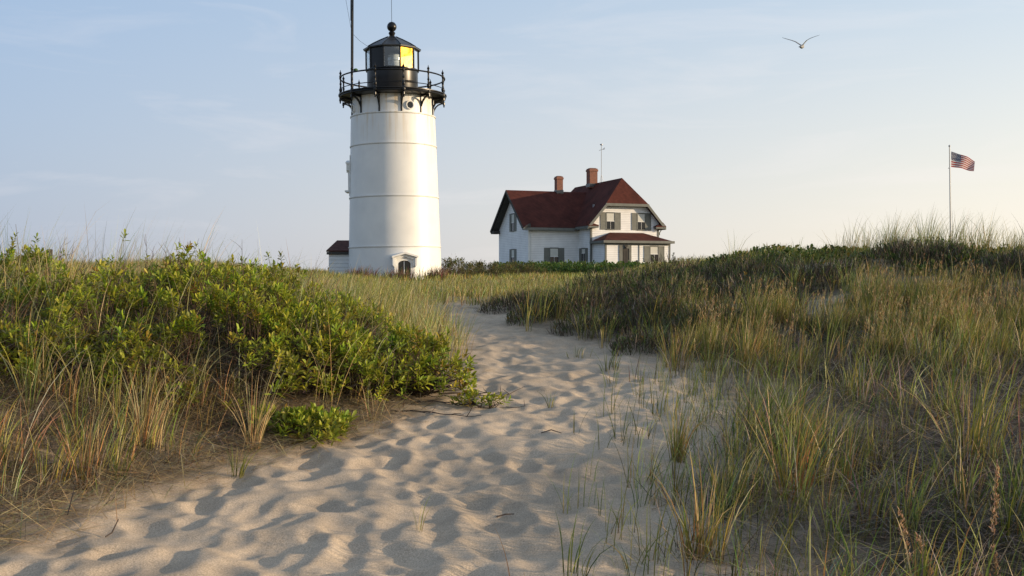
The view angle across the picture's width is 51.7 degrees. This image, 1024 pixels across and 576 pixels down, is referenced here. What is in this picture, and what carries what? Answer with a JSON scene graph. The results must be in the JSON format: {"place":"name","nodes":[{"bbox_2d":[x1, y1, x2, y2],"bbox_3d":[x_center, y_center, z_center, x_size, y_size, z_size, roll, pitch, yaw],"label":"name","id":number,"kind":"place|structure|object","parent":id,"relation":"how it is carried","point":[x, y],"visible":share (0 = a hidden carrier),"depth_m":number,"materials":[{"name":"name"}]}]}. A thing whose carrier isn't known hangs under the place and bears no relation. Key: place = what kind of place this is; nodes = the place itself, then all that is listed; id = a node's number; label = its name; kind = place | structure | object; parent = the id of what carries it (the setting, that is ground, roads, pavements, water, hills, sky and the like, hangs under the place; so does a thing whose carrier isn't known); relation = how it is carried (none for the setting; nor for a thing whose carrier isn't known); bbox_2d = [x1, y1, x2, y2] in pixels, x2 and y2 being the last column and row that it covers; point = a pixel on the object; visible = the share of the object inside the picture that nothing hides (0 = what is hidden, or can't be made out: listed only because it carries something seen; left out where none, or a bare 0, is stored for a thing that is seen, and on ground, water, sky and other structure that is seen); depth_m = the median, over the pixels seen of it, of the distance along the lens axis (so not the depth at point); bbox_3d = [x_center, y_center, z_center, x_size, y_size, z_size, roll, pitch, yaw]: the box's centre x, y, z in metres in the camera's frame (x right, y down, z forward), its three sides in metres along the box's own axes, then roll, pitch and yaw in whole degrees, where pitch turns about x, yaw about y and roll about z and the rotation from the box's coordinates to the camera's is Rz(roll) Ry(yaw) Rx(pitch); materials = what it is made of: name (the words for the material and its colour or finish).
{"place":"outdoors","nodes":[
{"label":"outdoors","id":0,"kind":"place"},
{"bbox_2d":[0,240,987,305],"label":"meadow grass","id":1,"kind":"structure","parent":0,"point":[483,286],"depth_m":33.79,"materials":[{"name":"green plant"}]},
{"bbox_2d":[0,255,1023,575],"bbox_3d":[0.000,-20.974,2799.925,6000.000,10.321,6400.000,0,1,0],"label":"ground","id":2,"kind":"structure","parent":0,"point":[344,509],"depth_m":7.42,"materials":[{"name":"beige sand"}]},
{"bbox_2d":[4,229,19,291],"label":"leafy stalk","id":3,"kind":"object","parent":2,"relation":"on","point":[11,250],"visible":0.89,"depth_m":10.90,"materials":[{"name":"green plant"}]},
{"bbox_2d":[0,296,38,359],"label":"leafy shrub","id":4,"kind":"object","parent":2,"relation":"on","point":[1,321],"visible":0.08,"depth_m":9.34,"materials":[{"name":"green plant"}]},
{"bbox_2d":[12,249,52,263],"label":"leafy shrub","id":5,"kind":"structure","parent":2,"relation":"on","point":[51,250],"depth_m":55.03,"materials":[{"name":"green plant"}]},
{"bbox_2d":[0,232,93,316],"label":"leafy shrub","id":6,"kind":"object","parent":2,"relation":"on","point":[40,254],"visible":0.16,"depth_m":12.11,"materials":[{"name":"green plant"}]},
{"bbox_2d":[0,303,116,381],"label":"leafy shrub","id":7,"kind":"object","parent":2,"relation":"on","point":[4,334],"visible":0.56,"depth_m":9.14,"materials":[{"name":"green plant"}]},
{"bbox_2d":[5,228,118,308],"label":"leafy shrub","id":8,"kind":"object","parent":2,"relation":"on","point":[61,264],"visible":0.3,"depth_m":10.92,"materials":[{"name":"green plant"}]},
{"bbox_2d":[0,260,133,346],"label":"leafy shrub","id":9,"kind":"object","parent":2,"relation":"on","point":[31,280],"visible":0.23,"depth_m":10.34,"materials":[{"name":"green plant"}]},
{"bbox_2d":[12,401,160,478],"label":"grass tuft","id":10,"kind":"object","parent":2,"relation":"on","point":[88,449],"visible":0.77,"depth_m":7.54,"materials":[{"name":"green plant"}]},
{"bbox_2d":[105,519,118,536],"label":"twig","id":11,"kind":"object","parent":2,"relation":"on","point":[113,529],"visible":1,"depth_m":6.41,"materials":[{"name":"brown wood"}]},
{"bbox_2d":[47,305,204,412],"bbox_3d":[-3.308,0.603,9.356,1.353,0.913,0.888,0,1,18],"label":"leafy shrub","id":12,"kind":"object","parent":2,"relation":"on","point":[116,361],"visible":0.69,"depth_m":9.20,"materials":[{"name":"green plant"}]},
{"bbox_2d":[29,254,240,364],"bbox_3d":[-3.874,0.209,10.249,1.794,1.106,1.798,0,1,42],"label":"leafy shrub","id":13,"kind":"object","parent":2,"relation":"on","point":[140,296],"visible":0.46,"depth_m":10.15,"materials":[{"name":"green plant"}]},
{"bbox_2d":[63,228,247,330],"bbox_3d":[-4.338,-0.064,12.392,2.147,1.263,2.053,0,1,23],"label":"leafy shrub","id":14,"kind":"object","parent":2,"relation":"on","point":[162,277],"visible":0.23,"depth_m":12.09,"materials":[{"name":"green plant"}]},
{"bbox_2d":[103,353,212,450],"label":"grass tuft","id":15,"kind":"object","parent":2,"relation":"on","point":[148,414],"visible":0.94,"depth_m":8.18,"materials":[{"name":"green plant"}]},
{"bbox_2d":[112,251,320,349],"bbox_3d":[-3.036,0.169,11.632,2.235,1.193,1.824,0,1,21],"label":"leafy shrub","id":16,"kind":"object","parent":2,"relation":"on","point":[233,279],"visible":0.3,"depth_m":11.33,"materials":[{"name":"green plant"}]},
{"bbox_2d":[130,265,329,410],"bbox_3d":[-2.587,0.423,10.071,1.682,1.291,1.684,0,1,43],"label":"leafy shrub","id":17,"kind":"object","parent":2,"relation":"on","point":[256,318],"visible":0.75,"depth_m":9.89,"materials":[{"name":"green plant"}]},
{"bbox_2d":[163,349,306,448],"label":"grass tuft","id":18,"kind":"object","parent":2,"relation":"on","point":[256,433],"visible":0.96,"depth_m":8.51,"materials":[{"name":"green plant"}]},
{"bbox_2d":[218,444,261,477],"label":"grass tuft","id":19,"kind":"object","parent":2,"relation":"on","point":[241,472],"visible":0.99,"depth_m":7.78,"materials":[{"name":"green plant"}]},
{"bbox_2d":[0,206,482,504],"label":"dune grass","id":20,"kind":"structure","parent":2,"relation":"on","point":[392,301],"depth_m":9.26,"materials":[{"name":"green plant"}]},
{"bbox_2d":[210,239,340,310],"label":"leafy shrub","id":21,"kind":"object","parent":2,"relation":"on","point":[283,279],"visible":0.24,"depth_m":13.32,"materials":[{"name":"green plant"}]},
{"bbox_2d":[246,400,358,448],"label":"leafy shrub","id":22,"kind":"object","parent":2,"relation":"on","point":[299,418],"visible":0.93,"depth_m":8.86,"materials":[{"name":"green plant"}]},
{"bbox_2d":[241,283,426,405],"bbox_3d":[-1.795,0.538,10.251,1.684,1.233,1.462,0,1,31],"label":"leafy shrub","id":23,"kind":"object","parent":2,"relation":"on","point":[333,325],"visible":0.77,"depth_m":10.12,"materials":[{"name":"green plant"}]},
{"bbox_2d":[326,240,348,275],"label":"entry hut","id":24,"kind":"object","parent":2,"relation":"on","point":[337,251],"visible":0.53,"depth_m":57.67,"materials":[{"name":"white wood"}]},
{"bbox_2d":[282,284,428,362],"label":"leafy shrub","id":25,"kind":"object","parent":2,"relation":"on","point":[350,302],"visible":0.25,"depth_m":12.02,"materials":[{"name":"green plant"}]},
{"bbox_2d":[356,378,396,421],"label":"grass tuft","id":26,"kind":"object","parent":2,"relation":"on","point":[376,403],"visible":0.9,"depth_m":9.66,"materials":[{"name":"green plant"}]},
{"bbox_2d":[338,0,446,279],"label":"lighthouse","id":27,"kind":"object","parent":2,"relation":"on","point":[391,170],"visible":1,"depth_m":54.97,"materials":[{"name":"white paint"}]},
{"bbox_2d":[346,0,366,70],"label":"radio mast","id":28,"kind":"object","parent":27,"relation":"on","point":[351,19],"visible":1,"depth_m":54.90,"materials":[{"name":"black metal"}]},
{"bbox_2d":[398,261,410,277],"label":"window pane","id":29,"kind":"structure","parent":27,"relation":"in","point":[404,264],"depth_m":54.58,"materials":[{"name":"grey glass"}]},
{"bbox_2d":[342,264,448,279],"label":"weeds","id":30,"kind":"object","parent":2,"relation":"on","point":[434,272],"visible":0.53,"depth_m":52.93,"materials":[{"name":"green plant"}]},
{"bbox_2d":[337,320,476,397],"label":"leafy shrub","id":31,"kind":"object","parent":2,"relation":"on","point":[428,362],"visible":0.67,"depth_m":10.71,"materials":[{"name":"green plant"}]},
{"bbox_2d":[409,493,431,531],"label":"grass tuft","id":32,"kind":"object","parent":2,"relation":"on","point":[422,517],"visible":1,"depth_m":6.42,"materials":[{"name":"green plant"}]},
{"bbox_2d":[390,406,483,416],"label":"dead branch","id":33,"kind":"object","parent":2,"relation":"on","point":[436,412],"visible":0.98,"depth_m":9.78,"materials":[{"name":"brown wood"}]},
{"bbox_2d":[441,254,476,277],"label":"bush","id":34,"kind":"object","parent":2,"relation":"on","point":[450,264],"visible":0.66,"depth_m":59.87,"materials":[{"name":"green plant"}]},
{"bbox_2d":[410,400,524,408],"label":"dead branch","id":35,"kind":"object","parent":2,"relation":"on","point":[460,404],"visible":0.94,"depth_m":10.36,"materials":[{"name":"brown wood"}]},
{"bbox_2d":[449,387,512,407],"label":"leafy sprig","id":36,"kind":"object","parent":2,"relation":"on","point":[468,395],"visible":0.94,"depth_m":10.35,"materials":[{"name":"green plant"}]},
{"bbox_2d":[439,386,522,395],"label":"dead branch","id":37,"kind":"object","parent":2,"relation":"on","point":[480,391],"visible":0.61,"depth_m":10.89,"materials":[{"name":"brown wood"}]},
{"bbox_2d":[458,260,510,277],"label":"bush","id":38,"kind":"object","parent":2,"relation":"on","point":[479,265],"visible":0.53,"depth_m":63.82,"materials":[{"name":"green plant"}]},
{"bbox_2d":[475,262,520,276],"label":"bush","id":39,"kind":"object","parent":2,"relation":"on","point":[512,269],"visible":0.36,"depth_m":67.80,"materials":[{"name":"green plant"}]},
{"bbox_2d":[0,285,1023,575],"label":"dead grass litter","id":40,"kind":"object","parent":2,"relation":"on","point":[62,495],"visible":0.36,"depth_m":8.15,"materials":[{"name":"brown plant"}]},
{"bbox_2d":[474,287,557,313],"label":"heath shrub","id":41,"kind":"object","parent":2,"relation":"on","point":[523,297],"visible":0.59,"depth_m":18.86,"materials":[{"name":"green plant"}]},
{"bbox_2d":[499,260,548,275],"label":"bush","id":42,"kind":"object","parent":2,"relation":"on","point":[527,267],"visible":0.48,"depth_m":72.72,"materials":[{"name":"green plant"}]},
{"bbox_2d":[505,296,566,325],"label":"heath shrub","id":43,"kind":"object","parent":2,"relation":"on","point":[514,316],"visible":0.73,"depth_m":17.15,"materials":[{"name":"green plant"}]},
{"bbox_2d":[537,391,555,407],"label":"grass tuft","id":44,"kind":"object","parent":2,"relation":"on","point":[550,400],"visible":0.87,"depth_m":10.43,"materials":[{"name":"green plant"}]},
{"bbox_2d":[525,284,627,320],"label":"heath shrub","id":45,"kind":"object","parent":2,"relation":"on","point":[607,299],"visible":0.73,"depth_m":17.41,"materials":[{"name":"green plant"}]},
{"bbox_2d":[566,347,593,357],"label":"grass tuft","id":46,"kind":"object","parent":2,"relation":"on","point":[582,356],"visible":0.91,"depth_m":13.63,"materials":[{"name":"green plant"}]},
{"bbox_2d":[490,168,674,265],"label":"keeper house","id":47,"kind":"structure","parent":2,"relation":"on","point":[615,221],"depth_m":95.73,"materials":[{"name":"white wood"}]},
{"bbox_2d":[511,213,513,231],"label":"window","id":48,"kind":"structure","parent":47,"relation":"in","point":[512,214],"depth_m":98.88,"materials":[{"name":"grey glass"}]},
{"bbox_2d":[511,249,513,261],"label":"window","id":49,"kind":"structure","parent":47,"relation":"in","point":[512,250],"depth_m":98.91,"materials":[{"name":"grey glass"}]},
{"bbox_2d":[549,247,558,263],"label":"window","id":50,"kind":"structure","parent":47,"relation":"in","point":[553,251],"depth_m":95.82,"materials":[{"name":"grey glass"}]},
{"bbox_2d":[581,248,584,261],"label":"window","id":51,"kind":"structure","parent":47,"relation":"in","point":[582,249],"depth_m":95.45,"materials":[{"name":"grey glass"}]},
{"bbox_2d":[599,144,604,181],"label":"weather vane","id":52,"kind":"object","parent":47,"relation":"on","point":[601,178],"visible":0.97,"depth_m":99.81,"materials":[{"name":"metal"}]},
{"bbox_2d":[606,212,614,229],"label":"window","id":53,"kind":"structure","parent":47,"relation":"in","point":[610,216],"depth_m":94.59,"materials":[{"name":"white glass"}]},
{"bbox_2d":[623,248,628,262],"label":"door","id":54,"kind":"structure","parent":47,"relation":"in","point":[625,251],"depth_m":92.28,"materials":[{"name":"wood"}]},
{"bbox_2d":[637,213,645,229],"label":"window","id":55,"kind":"structure","parent":47,"relation":"in","point":[641,217],"depth_m":95.63,"materials":[{"name":"white glass"}]},
{"bbox_2d":[650,246,658,261],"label":"window","id":56,"kind":"structure","parent":47,"relation":"in","point":[654,250],"depth_m":93.26,"materials":[{"name":"white glass"}]},
{"bbox_2d":[494,259,677,274],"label":"rose thicket","id":57,"kind":"object","parent":2,"relation":"on","point":[570,266],"visible":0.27,"depth_m":78.40,"materials":[{"name":"green plant"}]},
{"bbox_2d":[545,302,634,337],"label":"heath shrub","id":58,"kind":"object","parent":2,"relation":"on","point":[589,321],"visible":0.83,"depth_m":15.80,"materials":[{"name":"green plant"}]},
{"bbox_2d":[555,511,636,575],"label":"grass tuft","id":59,"kind":"object","parent":2,"relation":"on","point":[577,561],"visible":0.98,"depth_m":5.61,"materials":[{"name":"green plant"}]},
{"bbox_2d":[570,374,627,416],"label":"grass tuft","id":60,"kind":"object","parent":2,"relation":"on","point":[611,399],"visible":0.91,"depth_m":9.88,"materials":[{"name":"green plant"}]},
{"bbox_2d":[548,261,656,308],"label":"heath shrub","id":61,"kind":"object","parent":2,"relation":"on","point":[607,280],"visible":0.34,"depth_m":19.29,"materials":[{"name":"green plant"}]},
{"bbox_2d":[596,343,620,371],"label":"grass tuft","id":62,"kind":"object","parent":2,"relation":"on","point":[613,358],"visible":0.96,"depth_m":12.39,"materials":[{"name":"green plant"}]},
{"bbox_2d":[608,322,688,356],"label":"heath shrub","id":63,"kind":"object","parent":2,"relation":"on","point":[646,340],"visible":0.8,"depth_m":13.87,"materials":[{"name":"green plant"}]},
{"bbox_2d":[599,284,705,333],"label":"heath shrub","id":64,"kind":"object","parent":2,"relation":"on","point":[636,305],"visible":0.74,"depth_m":16.06,"materials":[{"name":"green plant"}]},
{"bbox_2d":[609,253,712,294],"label":"heath shrub","id":65,"kind":"object","parent":2,"relation":"on","point":[680,265],"visible":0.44,"depth_m":20.39,"materials":[{"name":"green plant"}]},
{"bbox_2d":[609,267,721,310],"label":"heath shrub","id":66,"kind":"object","parent":2,"relation":"on","point":[694,286],"visible":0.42,"depth_m":17.74,"materials":[{"name":"green plant"}]},
{"bbox_2d":[648,319,712,371],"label":"grass tuft","id":67,"kind":"object","parent":2,"relation":"on","point":[665,353],"visible":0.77,"depth_m":12.56,"materials":[{"name":"green plant"}]},
{"bbox_2d":[651,393,712,462],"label":"grass tuft","id":68,"kind":"object","parent":2,"relation":"on","point":[679,441],"visible":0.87,"depth_m":8.15,"materials":[{"name":"green plant"}]},
{"bbox_2d":[651,296,744,336],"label":"heath shrub","id":69,"kind":"object","parent":2,"relation":"on","point":[700,316],"visible":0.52,"depth_m":14.83,"materials":[{"name":"green plant"}]},
{"bbox_2d":[628,443,781,564],"bbox_3d":[1.109,1.211,5.919,0.801,0.706,0.752,0,1,37],"label":"grass tuft","id":70,"kind":"object","parent":2,"relation":"on","point":[701,532],"visible":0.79,"depth_m":5.88,"materials":[{"name":"green plant"}]},
{"bbox_2d":[687,249,801,295],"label":"heath shrub","id":71,"kind":"object","parent":2,"relation":"on","point":[749,271],"visible":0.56,"depth_m":19.68,"materials":[{"name":"green plant"}]},
{"bbox_2d":[711,306,777,368],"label":"grass tuft","id":72,"kind":"object","parent":2,"relation":"on","point":[744,347],"visible":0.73,"depth_m":12.27,"materials":[{"name":"green plant"}]},
{"bbox_2d":[692,272,808,309],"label":"heath shrub","id":73,"kind":"object","parent":2,"relation":"on","point":[731,282],"visible":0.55,"depth_m":17.55,"materials":[{"name":"green plant"}]},
{"bbox_2d":[492,305,1023,575],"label":"dune grass","id":74,"kind":"structure","parent":2,"relation":"on","point":[783,413],"depth_m":7.29,"materials":[{"name":"green plant"}]},
{"bbox_2d":[505,202,1023,351],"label":"dune grass","id":75,"kind":"structure","parent":2,"relation":"on","point":[895,234],"depth_m":17.45,"materials":[{"name":"green plant"}]},
{"bbox_2d":[732,378,862,503],"bbox_3d":[1.866,0.985,6.879,0.852,0.875,0.996,0,1,18],"label":"grass tuft","id":76,"kind":"object","parent":2,"relation":"on","point":[807,447],"visible":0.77,"depth_m":6.86,"materials":[{"name":"green plant"}]},
{"bbox_2d":[756,253,880,295],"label":"heath shrub","id":77,"kind":"object","parent":2,"relation":"on","point":[818,270],"visible":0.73,"depth_m":18.62,"materials":[{"name":"green plant"}]},
{"bbox_2d":[661,243,1023,289],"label":"ground cover","id":78,"kind":"object","parent":2,"relation":"on","point":[821,252],"visible":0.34,"depth_m":21.42,"materials":[{"name":"green plant"}]},
{"bbox_2d":[897,506,917,575],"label":"seed stalk","id":79,"kind":"object","parent":2,"relation":"on","point":[904,532],"visible":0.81,"depth_m":5.26,"materials":[{"name":"brown plant"}]},
{"bbox_2d":[856,233,992,275],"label":"heath shrub","id":80,"kind":"object","parent":2,"relation":"on","point":[894,247],"visible":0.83,"depth_m":19.23,"materials":[{"name":"green plant"}]},
{"bbox_2d":[915,532,938,575],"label":"seed stalk","id":81,"kind":"object","parent":2,"relation":"on","point":[919,539],"visible":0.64,"depth_m":5.16,"materials":[{"name":"brown plant"}]},
{"bbox_2d":[948,145,951,237],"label":"flagpole","id":82,"kind":"object","parent":2,"relation":"on","point":[950,189],"visible":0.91,"depth_m":69.92,"materials":[{"name":"metal"}]},
{"bbox_2d":[951,152,974,170],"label":"flag","id":83,"kind":"object","parent":82,"relation":"attached to","point":[963,162],"visible":1,"depth_m":69.96,"materials":[{"name":"multicoloured fabric"}]},
{"bbox_2d":[887,344,1023,465],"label":"grass tuft","id":84,"kind":"object","parent":2,"relation":"on","point":[977,434],"visible":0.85,"depth_m":7.53,"materials":[{"name":"green plant"}]},
{"bbox_2d":[973,562,982,575],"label":"seed stalk","id":85,"kind":"object","parent":2,"relation":"on","point":[978,573],"visible":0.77,"depth_m":5.04,"materials":[{"name":"brown plant"}]},
{"bbox_2d":[941,244,1023,285],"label":"heath shrub","id":86,"kind":"object","parent":2,"relation":"on","point":[1004,262],"visible":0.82,"depth_m":17.71,"materials":[{"name":"green plant"}]},
{"bbox_2d":[989,459,1000,575],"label":"seed stalk","id":87,"kind":"object","parent":2,"relation":"on","point":[997,473],"visible":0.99,"depth_m":5.40,"materials":[{"name":"brown plant"}]},
{"bbox_2d":[990,544,1000,575],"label":"seed stalk","id":88,"kind":"object","parent":2,"relation":"on","point":[995,558],"visible":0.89,"depth_m":5.10,"materials":[{"name":"brown plant"}]},
{"bbox_2d":[0,0,1023,272],"label":"sky","id":89,"kind":"structure","parent":0,"point":[180,114],"materials":[{"name":"blue"}]},
{"bbox_2d":[782,36,815,48],"bbox_3d":[10.431,-8.817,37.906,1.336,0.452,0.520,0,1,37],"label":"gull","id":90,"kind":"object","parent":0,"point":[801,46],"visible":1,"depth_m":37.86,"materials":[{"name":"white"}]},
{"bbox_2d":[661,252,1023,379],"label":"dune grass","id":91,"kind":"structure","parent":0,"point":[881,302],"depth_m":14.02,"materials":[{"name":"green plant"}]}
]}

